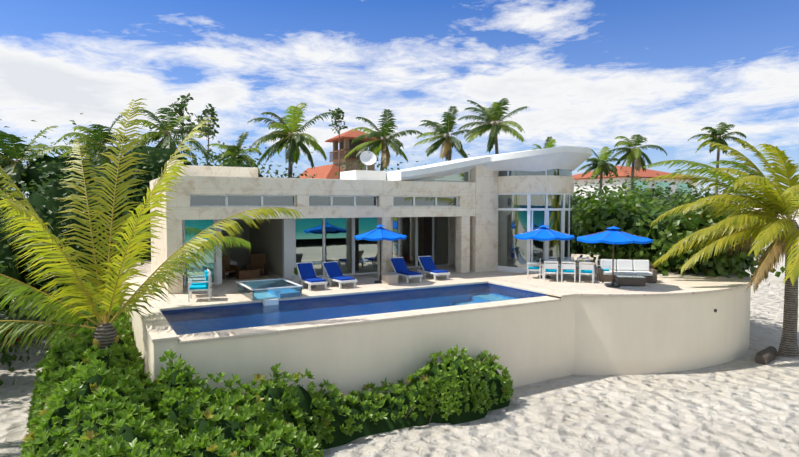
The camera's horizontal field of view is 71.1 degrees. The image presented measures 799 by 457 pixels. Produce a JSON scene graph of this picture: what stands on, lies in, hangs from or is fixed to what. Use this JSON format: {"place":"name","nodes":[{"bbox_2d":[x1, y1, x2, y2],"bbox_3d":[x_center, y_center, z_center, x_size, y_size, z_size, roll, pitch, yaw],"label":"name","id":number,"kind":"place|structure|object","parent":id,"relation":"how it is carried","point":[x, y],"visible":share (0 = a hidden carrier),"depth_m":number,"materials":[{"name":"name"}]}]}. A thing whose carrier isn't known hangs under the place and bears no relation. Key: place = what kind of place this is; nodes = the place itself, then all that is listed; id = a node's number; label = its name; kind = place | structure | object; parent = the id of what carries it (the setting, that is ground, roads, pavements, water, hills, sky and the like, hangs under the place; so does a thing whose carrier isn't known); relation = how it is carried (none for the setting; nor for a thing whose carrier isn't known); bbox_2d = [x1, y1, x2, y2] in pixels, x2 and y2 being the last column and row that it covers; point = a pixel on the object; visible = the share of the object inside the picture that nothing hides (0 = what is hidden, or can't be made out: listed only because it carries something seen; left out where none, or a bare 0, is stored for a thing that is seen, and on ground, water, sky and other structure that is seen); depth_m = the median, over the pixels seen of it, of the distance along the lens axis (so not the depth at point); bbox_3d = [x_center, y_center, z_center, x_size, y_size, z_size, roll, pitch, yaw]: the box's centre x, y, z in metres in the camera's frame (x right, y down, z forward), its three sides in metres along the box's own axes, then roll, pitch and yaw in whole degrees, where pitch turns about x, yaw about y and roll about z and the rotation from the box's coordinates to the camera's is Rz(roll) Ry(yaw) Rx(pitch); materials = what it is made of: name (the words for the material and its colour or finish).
{"place":"outdoors","nodes":[
{"label":"outdoors","id":0,"kind":"place"},
{"bbox_2d":[299,129,381,178],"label":"house","id":1,"kind":"structure","parent":0,"point":[347,138],"depth_m":59.68,"materials":[{"name":"tile"}]},
{"bbox_2d":[0,206,798,456],"bbox_3d":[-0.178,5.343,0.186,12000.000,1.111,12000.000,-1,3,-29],"label":"sand ground","id":2,"kind":"structure","parent":0,"point":[745,405],"depth_m":12.97,"materials":[{"name":"white sand"}]},
{"bbox_2d":[4,326,22,345],"bbox_3d":[-13.853,3.858,19.994,0.600,0.571,2.703,-1,3,-29],"label":"bush","id":3,"kind":"object","parent":2,"relation":"on","point":[17,338],"visible":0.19,"depth_m":19.46,"materials":[{"name":"green plant"}]},
{"bbox_2d":[0,126,75,296],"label":"palm","id":4,"kind":"object","parent":2,"relation":"on","point":[5,162],"visible":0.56,"depth_m":24.53,"materials":[{"name":"green plant"}]},
{"bbox_2d":[58,112,130,169],"bbox_3d":[-15.927,-1.602,30.230,4.232,9.508,4.373,2,3,42],"label":"palm","id":5,"kind":"object","parent":2,"relation":"on","point":[99,132],"visible":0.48,"depth_m":29.36,"materials":[{"name":"green plant"}]},
{"bbox_2d":[0,98,302,354],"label":"palm","id":6,"kind":"object","parent":2,"relation":"on","point":[35,228],"visible":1,"depth_m":11.91,"materials":[{"name":"green plant"}]},
{"bbox_2d":[124,107,215,162],"bbox_3d":[-13.833,-2.087,33.657,5.227,10.106,5.047,-1,3,-29],"label":"palm","id":7,"kind":"object","parent":2,"relation":"on","point":[169,125],"visible":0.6,"depth_m":33.00,"materials":[{"name":"green plant"}]},
{"bbox_2d":[167,93,194,152],"bbox_3d":[-14.561,-2.878,37.636,1.711,12.326,1.707,-1,3,-29],"label":"thin tree","id":8,"kind":"object","parent":2,"relation":"on","point":[182,106],"visible":0.56,"depth_m":37.29,"materials":[{"name":"green plant"}]},
{"bbox_2d":[194,103,219,165],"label":"thin tree","id":9,"kind":"object","parent":2,"relation":"on","point":[199,119],"visible":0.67,"depth_m":40.20,"materials":[{"name":"green plant"}]},
{"bbox_2d":[207,132,262,171],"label":"palm","id":10,"kind":"object","parent":2,"relation":"on","point":[229,151],"visible":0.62,"depth_m":44.70,"materials":[{"name":"green plant"}]},
{"bbox_2d":[19,271,513,456],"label":"shrubs","id":11,"kind":"object","parent":2,"relation":"on","point":[88,399],"visible":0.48,"depth_m":10.26,"materials":[{"name":"green plant"}]},
{"bbox_2d":[247,102,337,177],"bbox_3d":[-6.526,-2.573,35.180,5.442,10.955,5.177,0,2,3],"label":"palm","id":12,"kind":"object","parent":2,"relation":"on","point":[294,141],"visible":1,"depth_m":34.67,"materials":[{"name":"green plant"}]},
{"bbox_2d":[329,108,347,178],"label":"thin tree","id":13,"kind":"object","parent":2,"relation":"on","point":[340,113],"visible":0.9,"depth_m":55.78,"materials":[{"name":"green plant"}]},
{"bbox_2d":[0,113,751,385],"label":"trees","id":14,"kind":"object","parent":2,"relation":"on","point":[41,184],"visible":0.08,"depth_m":24.17,"materials":[{"name":"green plant"}]},
{"bbox_2d":[344,109,422,170],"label":"palm","id":15,"kind":"object","parent":2,"relation":"on","point":[378,144],"visible":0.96,"depth_m":40.21,"materials":[{"name":"green plant"}]},
{"bbox_2d":[116,274,750,404],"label":"terrace walls","id":16,"kind":"structure","parent":2,"relation":"on","point":[591,335],"depth_m":15.00,"materials":[{"name":"paint"}]},
{"bbox_2d":[116,254,751,343],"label":"terrace deck","id":17,"kind":"structure","parent":16,"relation":"on","point":[158,327],"depth_m":16.35,"materials":[{"name":"beige stone"}]},
{"bbox_2d":[188,269,209,297],"bbox_3d":[-5.584,1.514,15.572,0.550,0.720,0.550,-1,3,-24],"label":"armchair","id":18,"kind":"object","parent":17,"relation":"on","point":[206,272],"visible":0.5,"depth_m":15.44,"materials":[{"name":"teal plastic"}]},
{"bbox_2d":[188,272,211,301],"bbox_3d":[-5.307,1.544,14.870,0.550,0.720,0.550,-1,3,-14],"label":"armchair","id":19,"kind":"object","parent":17,"relation":"on","point":[206,287],"visible":1,"depth_m":14.68,"materials":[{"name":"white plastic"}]},
{"bbox_2d":[236,278,302,305],"bbox_3d":[-3.667,1.775,15.799,1.410,0.420,2.050,-1,3,-29],"label":"hot tub","id":20,"kind":"object","parent":17,"relation":"in","point":[268,297],"visible":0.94,"depth_m":15.39,"materials":[{"name":"plastic"}]},
{"bbox_2d":[244,281,297,290],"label":"spa water","id":21,"kind":"structure","parent":20,"relation":"in","point":[274,284],"depth_m":16.10,"materials":[{"name":"blue liquid"}]},
{"bbox_2d":[292,267,299,281],"bbox_3d":[-3.377,1.499,18.413,0.366,0.510,0.525,-1,3,-29],"label":"potted plant","id":22,"kind":"object","parent":17,"relation":"on","point":[295,275],"visible":0.75,"depth_m":18.36,"materials":[{"name":"green plant"}]},
{"bbox_2d":[296,262,327,290],"bbox_3d":[-2.697,1.451,17.088,0.560,0.718,1.384,-1,3,-29],"label":"lounger","id":23,"kind":"object","parent":17,"relation":"on","point":[307,273],"visible":0.94,"depth_m":17.26,"materials":[{"name":"blue fabric"}]},
{"bbox_2d":[150,165,498,293],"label":"house facade","id":24,"kind":"structure","parent":17,"relation":"on","point":[474,211],"depth_m":18.83,"materials":[{"name":"beige stone"}]},
{"bbox_2d":[222,254,266,279],"bbox_3d":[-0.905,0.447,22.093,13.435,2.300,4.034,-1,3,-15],"label":"interior furniture","id":25,"kind":"object","parent":24,"relation":"in","point":[255,265],"visible":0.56,"depth_m":19.61,"materials":[{"name":"brown wood"}]},
{"bbox_2d":[167,160,385,179],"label":"roof parapet","id":26,"kind":"structure","parent":24,"relation":"on","point":[192,170],"depth_m":19.32,"materials":[{"name":"beige paint"}]},
{"bbox_2d":[182,219,454,284],"bbox_3d":[-3.209,0.035,22.353,11.500,3.100,4.970,-1,3,-29],"label":"house interior","id":27,"kind":"object","parent":24,"relation":"in","point":[265,238],"visible":0.08,"depth_m":21.85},
{"bbox_2d":[183,217,455,285],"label":"sliding glass doors","id":28,"kind":"structure","parent":24,"relation":"in","point":[316,242],"depth_m":20.10,"materials":[{"name":"clear glass"}]},
{"bbox_2d":[190,194,456,206],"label":"clerestory windows","id":29,"kind":"structure","parent":24,"relation":"in","point":[212,200],"depth_m":18.12,"materials":[{"name":"glass"}]},
{"bbox_2d":[360,151,375,169],"bbox_3d":[-1.106,-2.417,19.969,0.482,0.742,0.478,2,3,35],"label":"satellite dish","id":30,"kind":"object","parent":24,"relation":"on","point":[367,157],"visible":0.88,"depth_m":20.06,"materials":[{"name":"grey metal"}]},
{"bbox_2d":[386,146,591,180],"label":"roof","id":31,"kind":"structure","parent":24,"relation":"on","point":[572,158],"depth_m":20.28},
{"bbox_2d":[322,261,356,288],"bbox_3d":[-1.892,1.441,17.481,0.550,0.705,1.385,-2,3,-33],"label":"lounger","id":32,"kind":"object","parent":17,"relation":"on","point":[332,270],"visible":0.96,"depth_m":17.62,"materials":[{"name":"blue fabric"}]},
{"bbox_2d":[161,283,545,334],"bbox_3d":[-0.805,2.556,14.960,10.080,1.190,2.700,-1,3,-29],"label":"pool basin","id":33,"kind":"object","parent":17,"relation":"in","point":[251,305],"visible":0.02,"depth_m":15.74,"materials":[{"name":"blue tile"}]},
{"bbox_2d":[163,285,539,334],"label":"pool water","id":34,"kind":"structure","parent":33,"relation":"in","point":[454,300],"depth_m":14.46,"materials":[{"name":"blue liquid"}]},
{"bbox_2d":[354,222,406,283],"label":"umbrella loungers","id":35,"kind":"object","parent":17,"relation":"on","point":[380,233],"visible":0.94,"depth_m":17.78,"materials":[{"name":"blue fabric"}]},
{"bbox_2d":[382,273,397,284],"bbox_3d":[-0.307,1.623,17.972,0.400,0.300,0.400,-2,3,-33],"label":"side table","id":36,"kind":"object","parent":17,"relation":"on","point":[389,279],"visible":0.94,"depth_m":17.82,"materials":[{"name":"beige stone"}]},
{"bbox_2d":[389,257,422,282],"bbox_3d":[0.198,1.378,18.759,0.552,0.722,1.381,-1,3,-29],"label":"lounger","id":37,"kind":"object","parent":17,"relation":"on","point":[399,266],"visible":0.88,"depth_m":18.93,"materials":[{"name":"blue fabric"}]},
{"bbox_2d":[417,256,449,279],"bbox_3d":[1.168,1.358,19.356,0.550,0.711,1.380,-1,3,-26],"label":"lounger","id":38,"kind":"object","parent":17,"relation":"on","point":[427,264],"visible":0.92,"depth_m":19.53,"materials":[{"name":"blue fabric"}]},
{"bbox_2d":[527,258,540,278],"bbox_3d":[4.646,1.375,19.329,0.450,0.680,0.450,1,3,15],"label":"dining chair","id":39,"kind":"object","parent":17,"relation":"on","point":[533,268],"visible":1,"depth_m":19.16,"materials":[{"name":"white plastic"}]},
{"bbox_2d":[514,223,574,277],"bbox_3d":[5.047,0.756,19.525,2.001,1.900,2.001,-1,3,-29],"label":"patio umbrella","id":40,"kind":"object","parent":17,"relation":"on","point":[544,233],"visible":0.92,"depth_m":19.02,"materials":[{"name":"blue fabric"}]},
{"bbox_2d":[544,261,557,281],"bbox_3d":[5.034,1.406,18.590,0.450,0.680,0.450,1,3,14],"label":"dining chair","id":41,"kind":"object","parent":17,"relation":"on","point":[550,268],"visible":1,"depth_m":18.39,"materials":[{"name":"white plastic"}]},
{"bbox_2d":[545,257,556,275],"bbox_3d":[5.349,1.356,19.778,0.450,0.680,0.450,1,2,12],"label":"dining chair","id":42,"kind":"object","parent":17,"relation":"on","point":[550,260],"visible":0.33,"depth_m":19.95,"materials":[{"name":"white plastic"}]},
{"bbox_2d":[561,257,573,277],"bbox_3d":[5.890,1.362,19.635,0.450,0.680,0.450,1,3,16],"label":"dining chair","id":43,"kind":"object","parent":17,"relation":"on","point":[569,259],"visible":0.4,"depth_m":19.79,"materials":[{"name":"white plastic"}]},
{"bbox_2d":[561,261,575,282],"bbox_3d":[5.575,1.412,18.447,0.450,0.680,0.450,1,3,18],"label":"dining chair","id":44,"kind":"object","parent":17,"relation":"on","point":[564,267],"visible":1,"depth_m":18.26,"materials":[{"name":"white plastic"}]},
{"bbox_2d":[541,260,595,280],"bbox_3d":[5.733,1.387,19.041,1.750,0.680,0.720,1,3,15],"label":"dining table","id":45,"kind":"object","parent":17,"relation":"on","point":[560,263],"visible":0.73,"depth_m":18.83,"materials":[{"name":"white wood"}]},
{"bbox_2d":[577,257,590,277],"bbox_3d":[6.432,1.368,19.491,0.450,0.680,0.450,1,2,12],"label":"dining chair","id":46,"kind":"object","parent":17,"relation":"on","point":[578,266],"visible":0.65,"depth_m":19.65,"materials":[{"name":"white plastic"}]},
{"bbox_2d":[579,262,593,282],"bbox_3d":[6.117,1.418,18.304,0.450,0.680,0.450,1,3,18],"label":"dining chair","id":47,"kind":"object","parent":17,"relation":"on","point":[584,268],"visible":0.98,"depth_m":18.11,"materials":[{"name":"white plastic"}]},
{"bbox_2d":[595,259,610,280],"bbox_3d":[6.820,1.399,18.753,0.450,0.680,0.450,1,3,15],"label":"dining chair","id":48,"kind":"object","parent":17,"relation":"on","point":[596,266],"visible":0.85,"depth_m":18.60,"materials":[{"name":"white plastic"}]},
{"bbox_2d":[577,224,652,287],"bbox_3d":[6.607,0.831,17.305,2.130,1.941,2.130,-1,3,-29],"label":"patio umbrella","id":49,"kind":"object","parent":17,"relation":"on","point":[613,235],"visible":1,"depth_m":16.81,"materials":[{"name":"blue fabric"}]},
{"bbox_2d":[597,263,656,282],"bbox_3d":[7.513,1.466,18.583,1.800,0.560,0.660,0,2,11],"label":"wicker sofa","id":50,"kind":"object","parent":17,"relation":"on","point":[602,277],"visible":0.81,"depth_m":18.39,"materials":[{"name":"brown wicker"}]},
{"bbox_2d":[600,259,652,275],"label":"sofa cushions","id":51,"kind":"object","parent":50,"relation":"on","point":[640,267],"visible":0.9,"depth_m":18.63,"materials":[{"name":"white fabric"}]},
{"bbox_2d":[615,275,645,285],"bbox_3d":[7.286,1.638,17.661,0.820,0.255,0.520,0,2,11],"label":"coffee table","id":52,"kind":"object","parent":17,"relation":"on","point":[632,280],"visible":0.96,"depth_m":17.43,"materials":[{"name":"wicker"}]},
{"bbox_2d":[414,106,473,160],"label":"palm","id":53,"kind":"object","parent":2,"relation":"on","point":[447,141],"visible":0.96,"depth_m":45.05,"materials":[{"name":"green plant"}]},
{"bbox_2d":[457,98,526,153],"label":"palm","id":54,"kind":"object","parent":2,"relation":"on","point":[495,127],"visible":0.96,"depth_m":42.48,"materials":[{"name":"green plant"}]},
{"bbox_2d":[531,136,556,149],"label":"palm","id":55,"kind":"object","parent":2,"relation":"on","point":[549,144],"visible":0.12,"depth_m":66.22,"materials":[{"name":"green plant"}]},
{"bbox_2d":[578,147,618,197],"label":"palm","id":56,"kind":"object","parent":2,"relation":"on","point":[600,166],"visible":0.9,"depth_m":56.73,"materials":[{"name":"green plant"}]},
{"bbox_2d":[605,134,666,189],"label":"palm","id":57,"kind":"object","parent":2,"relation":"on","point":[631,155],"visible":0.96,"depth_m":53.25,"materials":[{"name":"green plant"}]},
{"bbox_2d":[571,169,784,289],"bbox_3d":[10.388,0.232,23.436,6.946,5.144,9.906,0,2,-6],"label":"sea grape bush","id":58,"kind":"object","parent":2,"relation":"on","point":[640,216],"visible":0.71,"depth_m":21.13,"materials":[{"name":"green plant"}]},
{"bbox_2d":[689,122,746,194],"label":"palm","id":59,"kind":"object","parent":2,"relation":"on","point":[716,134],"visible":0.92,"depth_m":56.59,"materials":[{"name":"green plant"}]},
{"bbox_2d":[643,138,798,357],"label":"palm","id":60,"kind":"object","parent":2,"relation":"on","point":[776,202],"visible":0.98,"depth_m":17.56,"materials":[{"name":"green plant"}]},
{"bbox_2d":[755,346,781,364],"bbox_3d":[11.542,3.985,17.473,1.641,0.474,0.601,-2,3,-41],"label":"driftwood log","id":61,"kind":"object","parent":2,"relation":"on","point":[767,355],"visible":0.94,"depth_m":17.07,"materials":[{"name":"brown wood"}]},
{"bbox_2d":[0,0,798,203],"label":"sky","id":62,"kind":"structure","parent":0,"point":[590,74],"materials":[{"name":"blue"}]},
{"bbox_2d":[415,170,469,181],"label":"window","id":63,"kind":"structure","parent":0,"point":[463,176],"depth_m":20.86,"materials":[{"name":"glass"}]},
{"bbox_2d":[497,169,573,272],"bbox_3d":[5.208,-0.429,22.207,3.320,4.040,3.210,-1,3,-29],"label":"house turret","id":64,"kind":"object","parent":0,"point":[528,201],"visible":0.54,"depth_m":20.82,"materials":[{"name":"glass"}]},
{"bbox_2d":[572,166,697,199],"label":"house","id":65,"kind":"structure","parent":0,"point":[642,174],"depth_m":74.87,"materials":[{"name":"paint"}]}
]}

